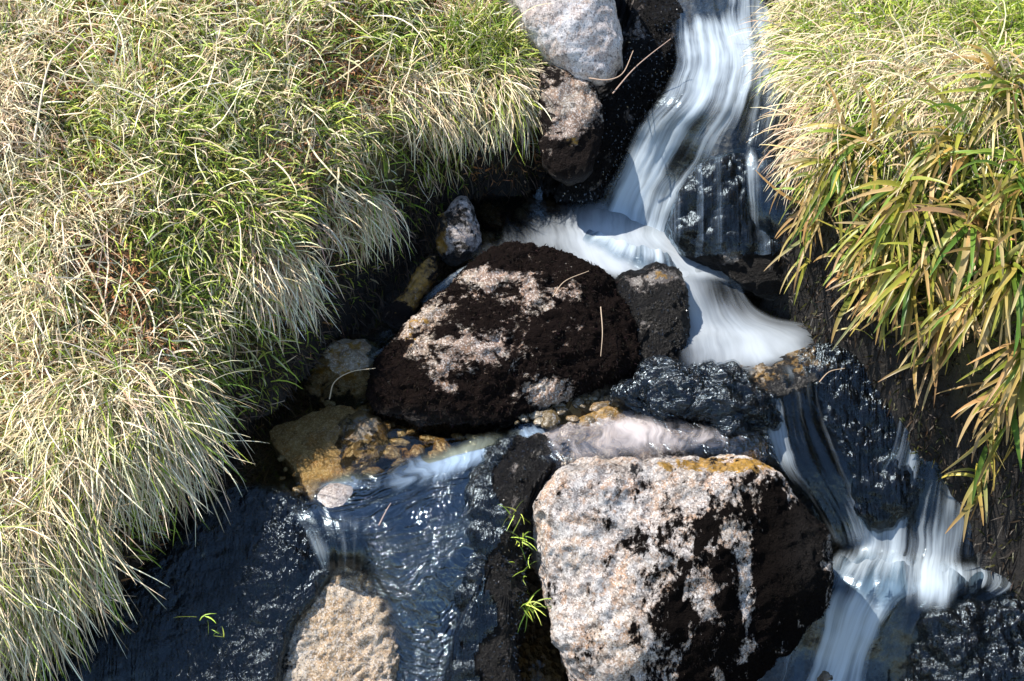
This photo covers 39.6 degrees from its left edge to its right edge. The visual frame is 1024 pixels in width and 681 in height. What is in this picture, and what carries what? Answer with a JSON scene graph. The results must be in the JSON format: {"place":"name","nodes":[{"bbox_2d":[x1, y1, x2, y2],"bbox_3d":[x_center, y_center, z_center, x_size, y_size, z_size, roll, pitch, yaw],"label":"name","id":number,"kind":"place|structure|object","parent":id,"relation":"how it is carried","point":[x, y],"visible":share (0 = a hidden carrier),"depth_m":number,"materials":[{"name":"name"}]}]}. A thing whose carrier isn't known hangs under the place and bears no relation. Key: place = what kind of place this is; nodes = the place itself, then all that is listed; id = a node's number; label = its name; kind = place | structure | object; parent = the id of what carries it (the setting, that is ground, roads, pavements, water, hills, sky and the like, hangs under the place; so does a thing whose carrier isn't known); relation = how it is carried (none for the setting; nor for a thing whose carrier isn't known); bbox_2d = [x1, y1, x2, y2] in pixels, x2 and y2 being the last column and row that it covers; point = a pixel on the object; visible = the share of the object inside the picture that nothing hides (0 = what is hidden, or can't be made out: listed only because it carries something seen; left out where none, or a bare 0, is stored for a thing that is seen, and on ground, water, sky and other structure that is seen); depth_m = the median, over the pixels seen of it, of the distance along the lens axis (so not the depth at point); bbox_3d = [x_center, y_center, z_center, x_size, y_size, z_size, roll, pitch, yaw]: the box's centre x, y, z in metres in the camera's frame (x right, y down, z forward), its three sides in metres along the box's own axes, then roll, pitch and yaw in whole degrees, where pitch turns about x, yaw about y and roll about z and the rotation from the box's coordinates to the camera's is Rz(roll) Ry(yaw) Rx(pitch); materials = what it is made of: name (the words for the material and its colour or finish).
{"place":"outdoors","nodes":[
{"label":"outdoors","id":0,"kind":"place"},
{"bbox_2d":[67,483,337,680],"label":"water","id":1,"kind":"structure","parent":0,"point":[200,595],"depth_m":3.06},
{"bbox_2d":[305,424,550,680],"bbox_3d":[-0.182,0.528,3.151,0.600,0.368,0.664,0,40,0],"label":"water","id":2,"kind":"structure","parent":0,"point":[416,551],"depth_m":3.05,"materials":[{"name":"liquid"}]},
{"bbox_2d":[317,483,352,542],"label":"rock","id":3,"kind":"object","parent":2,"relation":"in","point":[331,495],"visible":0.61,"depth_m":3.10,"materials":[{"name":"stone"}]},
{"bbox_2d":[0,0,1023,680],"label":"ground","id":4,"kind":"structure","parent":0,"point":[804,474],"depth_m":3.29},
{"bbox_2d":[0,33,76,188],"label":"grass tussock","id":5,"kind":"object","parent":4,"relation":"on","point":[7,123],"depth_m":3.07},
{"bbox_2d":[0,167,138,372],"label":"grass tussock","id":6,"kind":"object","parent":4,"relation":"on","point":[28,286],"depth_m":2.97,"materials":[{"name":"plant"}]},
{"bbox_2d":[0,397,168,680],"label":"grass tussock","id":7,"kind":"object","parent":4,"relation":"on","point":[33,617],"depth_m":2.81,"materials":[{"name":"plant"}]},
{"bbox_2d":[0,295,268,554],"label":"grass tussock","id":8,"kind":"object","parent":4,"relation":"on","point":[172,477],"depth_m":2.89,"materials":[{"name":"plant"}]},
{"bbox_2d":[44,484,334,680],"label":"rock","id":9,"kind":"object","parent":4,"relation":"on","point":[254,569],"visible":0.88,"depth_m":3.03,"materials":[{"name":"stone"}]},
{"bbox_2d":[174,613,215,631],"bbox_3d":[-0.649,0.581,2.905,0.088,0.022,0.047,0,40,0],"label":"sprout","id":10,"kind":"object","parent":9,"relation":"on","point":[201,617],"visible":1,"depth_m":2.92,"materials":[{"name":"green plant"}]},
{"bbox_2d":[292,485,303,496],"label":"pebble","id":11,"kind":"object","parent":9,"relation":"on","point":[298,490],"visible":1,"depth_m":3.15,"materials":[{"name":"stone"}]},
{"bbox_2d":[135,334,254,467],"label":"grass tussock","id":12,"kind":"object","parent":4,"relation":"on","point":[197,397],"depth_m":3.03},
{"bbox_2d":[0,0,550,680],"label":"grass","id":13,"kind":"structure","parent":4,"relation":"on","point":[272,26],"depth_m":3.16,"materials":[{"name":"plant"}]},
{"bbox_2d":[33,29,84,140],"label":"dry stalk","id":14,"kind":"object","parent":13,"relation":"on","point":[40,102],"visible":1,"depth_m":3.04,"materials":[{"name":"beige plant"}]},
{"bbox_2d":[200,194,354,346],"bbox_3d":[-0.516,-0.132,3.189,0.207,0.413,0.362,32,49,32],"label":"grass tussock","id":15,"kind":"object","parent":4,"relation":"on","point":[285,288],"depth_m":3.18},
{"bbox_2d":[269,405,356,499],"bbox_3d":[-0.405,0.286,3.272,0.221,0.130,0.288,-22,45,-24],"label":"rock","id":16,"kind":"object","parent":4,"relation":"on","point":[305,446],"visible":0.6,"depth_m":3.25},
{"bbox_2d":[277,454,285,461],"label":"pebble","id":17,"kind":"object","parent":16,"relation":"on","point":[281,458],"visible":1,"depth_m":3.23,"materials":[{"name":"stone"}]},
{"bbox_2d":[323,400,335,405],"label":"pebble","id":18,"kind":"object","parent":4,"relation":"on","point":[327,402],"visible":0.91,"depth_m":3.37,"materials":[{"name":"stone"}]},
{"bbox_2d":[280,566,399,680],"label":"rock","id":19,"kind":"object","parent":4,"relation":"on","point":[341,631],"visible":0.72,"depth_m":3.04,"materials":[{"name":"stone"}]},
{"bbox_2d":[304,339,379,408],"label":"rock","id":20,"kind":"object","parent":4,"relation":"on","point":[345,356],"visible":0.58,"depth_m":3.41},
{"bbox_2d":[329,368,375,398],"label":"dry stalk","id":21,"kind":"object","parent":20,"relation":"on","point":[343,375],"visible":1,"depth_m":3.29,"materials":[{"name":"beige plant"}]},
{"bbox_2d":[288,165,399,273],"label":"grass tussock","id":22,"kind":"object","parent":4,"relation":"on","point":[334,236],"depth_m":3.33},
{"bbox_2d":[334,410,389,474],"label":"rock","id":23,"kind":"object","parent":4,"relation":"on","point":[362,442],"visible":0.61,"depth_m":3.23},
{"bbox_2d":[363,467,381,471],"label":"pebble","id":24,"kind":"object","parent":23,"relation":"on","point":[373,469],"visible":0.35,"depth_m":3.19,"materials":[{"name":"stone"}]},
{"bbox_2d":[358,404,369,412],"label":"pebble","id":25,"kind":"object","parent":4,"relation":"on","point":[365,407],"visible":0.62,"depth_m":3.35,"materials":[{"name":"stone"}]},
{"bbox_2d":[331,153,419,270],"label":"grass tussock","id":26,"kind":"object","parent":4,"relation":"on","point":[376,221],"depth_m":3.44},
{"bbox_2d":[383,420,392,432],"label":"pebble","id":27,"kind":"object","parent":4,"relation":"on","point":[388,425],"visible":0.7,"depth_m":3.30,"materials":[{"name":"stone"}]},
{"bbox_2d":[383,445,401,461],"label":"pebble","id":28,"kind":"object","parent":4,"relation":"on","point":[392,453],"visible":0.98,"depth_m":3.23,"materials":[{"name":"stone"}]},
{"bbox_2d":[389,438,410,447],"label":"pebble","id":29,"kind":"object","parent":4,"relation":"on","point":[400,442],"visible":1,"depth_m":3.26,"materials":[{"name":"stone"}]},
{"bbox_2d":[397,429,406,437],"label":"pebble","id":30,"kind":"object","parent":4,"relation":"on","point":[401,433],"visible":1,"depth_m":3.29,"materials":[{"name":"stone"}]},
{"bbox_2d":[381,254,437,330],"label":"rock","id":31,"kind":"object","parent":4,"relation":"on","point":[399,311],"visible":0.99,"depth_m":3.47,"materials":[{"name":"stone"}]},
{"bbox_2d":[406,428,419,435],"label":"pebble","id":32,"kind":"object","parent":4,"relation":"on","point":[410,431],"visible":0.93,"depth_m":3.29,"materials":[{"name":"stone"}]},
{"bbox_2d":[409,444,424,456],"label":"pebble","id":33,"kind":"object","parent":4,"relation":"on","point":[418,449],"visible":0.77,"depth_m":3.23,"materials":[{"name":"stone"}]},
{"bbox_2d":[419,434,435,446],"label":"pebble","id":34,"kind":"object","parent":4,"relation":"on","point":[426,440],"visible":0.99,"depth_m":3.26,"materials":[{"name":"stone"}]},
{"bbox_2d":[428,450,441,455],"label":"pebble","id":35,"kind":"object","parent":4,"relation":"on","point":[433,452],"visible":0.48,"depth_m":3.23,"materials":[{"name":"stone"}]},
{"bbox_2d":[433,437,451,452],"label":"pebble","id":36,"kind":"object","parent":4,"relation":"on","point":[441,445],"visible":0.81,"depth_m":3.25,"materials":[{"name":"stone"}]},
{"bbox_2d":[450,432,465,440],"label":"pebble","id":37,"kind":"object","parent":4,"relation":"on","point":[457,436],"visible":1,"depth_m":3.27,"materials":[{"name":"stone"}]},
{"bbox_2d":[435,195,481,267],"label":"rock","id":38,"kind":"object","parent":4,"relation":"on","point":[458,238],"visible":0.94,"depth_m":3.52,"materials":[{"name":"stone"}]},
{"bbox_2d":[382,53,551,172],"bbox_3d":[-0.090,-0.573,3.522,0.494,0.321,0.279,-13,42,-14],"label":"grass tussock","id":39,"kind":"object","parent":4,"relation":"on","point":[457,122],"depth_m":3.49,"materials":[{"name":"plant"}]},
{"bbox_2d":[465,433,474,439],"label":"pebble","id":40,"kind":"object","parent":4,"relation":"on","point":[469,436],"visible":0.99,"depth_m":3.28,"materials":[{"name":"stone"}]},
{"bbox_2d":[417,0,549,93],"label":"grass tussock","id":41,"kind":"object","parent":4,"relation":"on","point":[476,21],"depth_m":3.52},
{"bbox_2d":[443,432,556,680],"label":"rock","id":42,"kind":"object","parent":4,"relation":"on","point":[487,642],"visible":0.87,"depth_m":3.06,"materials":[{"name":"stone"}]},
{"bbox_2d":[498,500,529,532],"bbox_3d":[0.010,0.385,3.049,0.066,0.069,0.052,-13,42,-15],"label":"sprout","id":43,"kind":"object","parent":42,"relation":"on","point":[513,516],"visible":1,"depth_m":3.05,"materials":[{"name":"green plant"}]},
{"bbox_2d":[509,531,534,556],"bbox_3d":[0.023,0.433,3.052,0.062,0.058,0.057,-12,41,-14],"label":"sprout","id":44,"kind":"object","parent":42,"relation":"on","point":[520,538],"visible":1,"depth_m":3.06,"materials":[{"name":"green plant"}]},
{"bbox_2d":[517,589,550,633],"bbox_3d":[0.047,0.569,3.066,0.148,0.113,0.111,0,40,0],"label":"sprout","id":45,"kind":"object","parent":42,"relation":"on","point":[527,607],"visible":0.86,"depth_m":3.05,"materials":[{"name":"green plant"}]},
{"bbox_2d":[365,240,640,439],"bbox_3d":[-0.031,0.024,3.387,0.678,0.394,0.416,-14,42,-16],"label":"boulder","id":46,"kind":"object","parent":4,"relation":"on","point":[491,339],"visible":0.94,"depth_m":3.28,"materials":[{"name":"stone"}]},
{"bbox_2d":[600,307,602,350],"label":"dry stalk","id":47,"kind":"object","parent":46,"relation":"on","point":[602,327],"visible":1,"depth_m":3.25,"materials":[{"name":"beige plant"}]},
{"bbox_2d":[0,0,1023,680],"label":"moss and herbs","id":48,"kind":"object","parent":4,"relation":"on","point":[754,4],"visible":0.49,"depth_m":3.21,"materials":[{"name":"green plant"}]},
{"bbox_2d":[481,24,550,153],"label":"grass tussock","id":49,"kind":"object","parent":4,"relation":"on","point":[527,92],"depth_m":3.52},
{"bbox_2d":[518,413,528,421],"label":"pebble","id":50,"kind":"object","parent":4,"relation":"on","point":[523,417],"visible":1,"depth_m":3.26,"materials":[{"name":"stone"}]},
{"bbox_2d":[527,411,542,419],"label":"pebble","id":51,"kind":"object","parent":4,"relation":"on","point":[535,414],"visible":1,"depth_m":3.27,"materials":[{"name":"stone"}]},
{"bbox_2d":[533,417,542,425],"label":"pebble","id":52,"kind":"object","parent":4,"relation":"on","point":[537,421],"visible":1,"depth_m":3.26,"materials":[{"name":"stone"}]},
{"bbox_2d":[541,408,560,430],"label":"pebble","id":53,"kind":"object","parent":4,"relation":"on","point":[551,419],"visible":1,"depth_m":3.25,"materials":[{"name":"stone"}]},
{"bbox_2d":[556,410,566,415],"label":"pebble","id":54,"kind":"object","parent":4,"relation":"on","point":[561,412],"visible":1,"depth_m":3.27,"materials":[{"name":"stone"}]},
{"bbox_2d":[503,0,622,98],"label":"boulder","id":55,"kind":"object","parent":4,"relation":"on","point":[581,39],"visible":0.78,"depth_m":3.48,"materials":[{"name":"stone"}]},
{"bbox_2d":[557,406,568,411],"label":"pebble","id":56,"kind":"object","parent":4,"relation":"on","point":[563,408],"visible":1,"depth_m":3.29,"materials":[{"name":"stone"}]},
{"bbox_2d":[572,397,584,408],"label":"pebble","id":57,"kind":"object","parent":4,"relation":"on","point":[577,402],"visible":1,"depth_m":3.30,"materials":[{"name":"stone"}]},
{"bbox_2d":[589,400,610,411],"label":"pebble","id":58,"kind":"object","parent":4,"relation":"on","point":[596,406],"visible":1,"depth_m":3.29,"materials":[{"name":"stone"}]},
{"bbox_2d":[539,0,687,203],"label":"rock","id":59,"kind":"object","parent":4,"relation":"on","point":[648,27],"visible":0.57,"depth_m":3.64,"materials":[{"name":"stone"}]},
{"bbox_2d":[536,65,603,185],"bbox_3d":[0.145,-0.532,3.532,0.170,0.253,0.270,0,40,0],"label":"rock","id":60,"kind":"object","parent":59,"relation":"on","point":[569,141],"visible":0.97,"depth_m":3.47,"materials":[{"name":"stone"}]},
{"bbox_2d":[589,51,632,80],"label":"dry stalk","id":61,"kind":"object","parent":59,"relation":"hanging from","point":[615,77],"visible":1,"depth_m":3.41,"materials":[{"name":"beige plant"}]},
{"bbox_2d":[612,39,669,93],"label":"dry stalk","id":62,"kind":"object","parent":59,"relation":"on","point":[635,67],"visible":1,"depth_m":3.44,"materials":[{"name":"beige plant"}]},
{"bbox_2d":[610,261,690,395],"bbox_3d":[0.326,-0.008,3.405,0.201,0.292,0.312,0,40,0],"label":"rock","id":63,"kind":"object","parent":4,"relation":"on","point":[654,296],"visible":0.52,"depth_m":3.35,"materials":[{"name":"stone"}]},
{"bbox_2d":[530,454,834,680],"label":"boulder","id":64,"kind":"object","parent":4,"relation":"on","point":[719,567],"visible":1,"depth_m":3.02,"materials":[{"name":"stone"}]},
{"bbox_2d":[610,356,781,439],"bbox_3d":[0.432,0.145,3.302,0.393,0.202,0.198,13,42,15],"label":"rock","id":65,"kind":"object","parent":4,"relation":"on","point":[665,389],"visible":0.88,"depth_m":3.24,"materials":[{"name":"wet dark rock"}]},
{"bbox_2d":[608,355,782,442],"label":"water","id":66,"kind":"structure","parent":65,"relation":"on","point":[703,395],"depth_m":3.25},
{"bbox_2d":[666,149,794,300],"bbox_3d":[0.560,-0.282,3.543,0.358,0.407,0.413,0,40,0],"label":"rock","id":67,"kind":"object","parent":4,"relation":"on","point":[723,220],"visible":0.73,"depth_m":3.41,"materials":[{"name":"wet dark rock"}]},
{"bbox_2d":[739,348,818,418],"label":"rock","id":68,"kind":"object","parent":4,"relation":"on","point":[788,380],"visible":0.48,"depth_m":3.29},
{"bbox_2d":[769,422,789,468],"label":"water","id":69,"kind":"structure","parent":4,"relation":"on","point":[776,436],"depth_m":3.25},
{"bbox_2d":[755,148,863,303],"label":"strap leaf plant","id":70,"kind":"object","parent":4,"relation":"on","point":[807,237],"visible":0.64,"depth_m":3.24,"materials":[{"name":"green plant"}]},
{"bbox_2d":[732,0,892,140],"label":"grass tussock","id":71,"kind":"object","parent":4,"relation":"on","point":[784,80],"depth_m":3.41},
{"bbox_2d":[761,78,870,249],"bbox_3d":[0.676,-0.409,3.179,0.239,0.335,0.312,16,43,19],"label":"strap leaf plant","id":72,"kind":"object","parent":4,"relation":"on","point":[821,186],"visible":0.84,"depth_m":3.14,"materials":[{"name":"green plant"}]},
{"bbox_2d":[747,48,887,212],"bbox_3d":[0.672,-0.462,3.213,0.263,0.418,0.437,-18,43,-20],"label":"grass tussock","id":73,"kind":"object","parent":4,"relation":"on","point":[811,146],"depth_m":3.22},
{"bbox_2d":[815,173,893,342],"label":"strap leaf plant","id":74,"kind":"object","parent":4,"relation":"on","point":[847,271],"visible":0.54,"depth_m":3.16,"materials":[{"name":"green plant"}]},
{"bbox_2d":[795,80,922,221],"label":"strap leaf plant","id":75,"kind":"object","parent":4,"relation":"on","point":[844,152],"visible":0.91,"depth_m":3.09,"materials":[{"name":"green plant"}]},
{"bbox_2d":[797,343,929,533],"bbox_3d":[0.845,0.221,3.387,0.301,0.402,0.448,-17,43,-19],"label":"rock","id":76,"kind":"object","parent":4,"relation":"on","point":[884,488],"visible":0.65,"depth_m":3.27,"materials":[{"name":"wet dark rock"}]},
{"bbox_2d":[809,589,928,680],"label":"rock","id":77,"kind":"object","parent":4,"relation":"on","point":[888,648],"visible":0.35,"depth_m":3.23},
{"bbox_2d":[836,237,921,350],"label":"strap leaf plant","id":78,"kind":"object","parent":4,"relation":"on","point":[886,319],"visible":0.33,"depth_m":3.14,"materials":[{"name":"green plant"}]},
{"bbox_2d":[748,0,1023,371],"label":"grass","id":79,"kind":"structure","parent":4,"relation":"on","point":[882,13],"depth_m":3.15,"materials":[{"name":"plant"}]},
{"bbox_2d":[817,149,959,349],"bbox_3d":[0.785,-0.196,3.099,0.284,0.452,0.232,20,44,22],"label":"strap leaf plant","id":80,"kind":"object","parent":4,"relation":"on","point":[880,249],"visible":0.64,"depth_m":3.07,"materials":[{"name":"green plant"}]},
{"bbox_2d":[826,153,969,361],"bbox_3d":[0.823,-0.168,3.070,0.254,0.501,0.376,0,40,0],"label":"strap leaf plant","id":81,"kind":"object","parent":4,"relation":"on","point":[880,294],"visible":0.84,"depth_m":3.01,"materials":[{"name":"green plant"}]},
{"bbox_2d":[844,495,960,563],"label":"waterfall","id":82,"kind":"structure","parent":4,"relation":"on","point":[920,528],"depth_m":3.31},
{"bbox_2d":[833,125,980,279],"bbox_3d":[0.797,-0.286,3.011,0.302,0.344,0.244,22,45,24],"label":"strap leaf plant","id":83,"kind":"object","parent":4,"relation":"on","point":[896,216],"visible":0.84,"depth_m":3.00,"materials":[{"name":"green plant"}]},
{"bbox_2d":[826,1,1023,157],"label":"grass tussock","id":84,"kind":"object","parent":4,"relation":"on","point":[915,74],"depth_m":3.09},
{"bbox_2d":[882,251,968,406],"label":"strap leaf plant","id":85,"kind":"object","parent":4,"relation":"on","point":[937,355],"visible":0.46,"depth_m":3.07,"materials":[{"name":"green plant"}]},
{"bbox_2d":[904,155,981,256],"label":"strap leaf plant","id":86,"kind":"object","parent":4,"relation":"on","point":[923,218],"visible":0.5,"depth_m":2.99,"materials":[{"name":"green plant"}]},
{"bbox_2d":[868,81,1021,212],"bbox_3d":[0.923,-0.401,2.958,0.334,0.279,0.238,0,40,0],"label":"strap leaf plant","id":87,"kind":"object","parent":4,"relation":"on","point":[928,167],"visible":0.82,"depth_m":2.97,"materials":[{"name":"green plant"}]},
{"bbox_2d":[878,224,1023,409],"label":"strap leaf plant","id":88,"kind":"object","parent":4,"relation":"on","point":[957,320],"visible":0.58,"depth_m":2.98,"materials":[{"name":"green plant"}]},
{"bbox_2d":[900,590,1023,680],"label":"rock","id":89,"kind":"object","parent":4,"relation":"on","point":[990,660],"visible":0.94,"depth_m":3.13,"materials":[{"name":"wet black rock"}]},
{"bbox_2d":[900,148,1023,312],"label":"strap leaf plant","id":90,"kind":"object","parent":4,"relation":"on","point":[973,241],"visible":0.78,"depth_m":2.91,"materials":[{"name":"green plant"}]},
{"bbox_2d":[916,0,1023,52],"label":"grass tussock","id":91,"kind":"object","parent":4,"relation":"on","point":[981,21],"depth_m":3.15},
{"bbox_2d":[926,20,1023,167],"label":"strap leaf plant","id":92,"kind":"object","parent":4,"relation":"on","point":[998,82],"visible":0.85,"depth_m":2.94,"materials":[{"name":"green plant"}]},
{"bbox_2d":[930,229,1023,375],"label":"strap leaf plant","id":93,"kind":"object","parent":4,"relation":"on","point":[1014,301],"visible":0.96,"depth_m":2.87,"materials":[{"name":"green plant"}]},
{"bbox_2d":[937,359,1019,525],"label":"strap leaf plant","id":94,"kind":"object","parent":4,"relation":"on","point":[995,419],"visible":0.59,"depth_m":3.05,"materials":[{"name":"green plant"}]},
{"bbox_2d":[934,95,1023,246],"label":"strap leaf plant","id":95,"kind":"object","parent":4,"relation":"on","point":[1013,184],"visible":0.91,"depth_m":2.88,"materials":[{"name":"green plant"}]},
{"bbox_2d":[942,317,1023,541],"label":"strap leaf plant","id":96,"kind":"object","parent":4,"relation":"on","point":[1010,382],"visible":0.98,"depth_m":2.95,"materials":[{"name":"green plant"}]},
{"bbox_2d":[976,540,993,580],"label":"rock","id":97,"kind":"object","parent":4,"relation":"on","point":[984,560],"visible":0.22,"depth_m":3.21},
{"bbox_2d":[470,188,722,277],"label":"water","id":98,"kind":"structure","parent":0,"point":[538,217],"depth_m":3.56,"materials":[{"name":"liquid"}]},
{"bbox_2d":[602,419,706,445],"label":"water","id":99,"kind":"structure","parent":0,"point":[636,432],"depth_m":3.21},
{"bbox_2d":[542,406,767,474],"bbox_3d":[0.314,0.266,3.265,0.532,0.144,0.202,0,40,0],"label":"rock","id":100,"kind":"object","parent":99,"relation":"in","point":[570,442],"visible":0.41,"depth_m":3.22,"materials":[{"name":"stone"}]},
{"bbox_2d":[566,415,579,422],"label":"pebble","id":101,"kind":"object","parent":100,"relation":"on","point":[573,418],"visible":1,"depth_m":3.26,"materials":[{"name":"stone"}]},
{"bbox_2d":[584,416,594,422],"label":"pebble","id":102,"kind":"object","parent":100,"relation":"on","point":[590,419],"visible":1,"depth_m":3.26,"materials":[{"name":"stone"}]},
{"bbox_2d":[592,6,786,262],"bbox_3d":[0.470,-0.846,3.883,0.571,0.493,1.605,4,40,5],"label":"water","id":103,"kind":"structure","parent":0,"point":[648,158],"depth_m":3.54,"materials":[{"name":"liquid"}]},
{"bbox_2d":[681,265,814,369],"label":"water","id":104,"kind":"structure","parent":0,"point":[728,320],"depth_m":3.39,"materials":[{"name":"liquid"}]},
{"bbox_2d":[797,340,931,535],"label":"water","id":105,"kind":"structure","parent":0,"point":[861,519],"depth_m":3.32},
{"bbox_2d":[810,555,983,680],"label":"water","id":106,"kind":"structure","parent":0,"point":[850,630],"depth_m":3.20,"materials":[{"name":"liquid"}]},
{"bbox_2d":[850,451,952,605],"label":"water","id":107,"kind":"structure","parent":0,"point":[934,584],"depth_m":3.23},
{"bbox_2d":[898,588,1023,680],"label":"water","id":108,"kind":"structure","parent":0,"point":[939,617],"depth_m":3.16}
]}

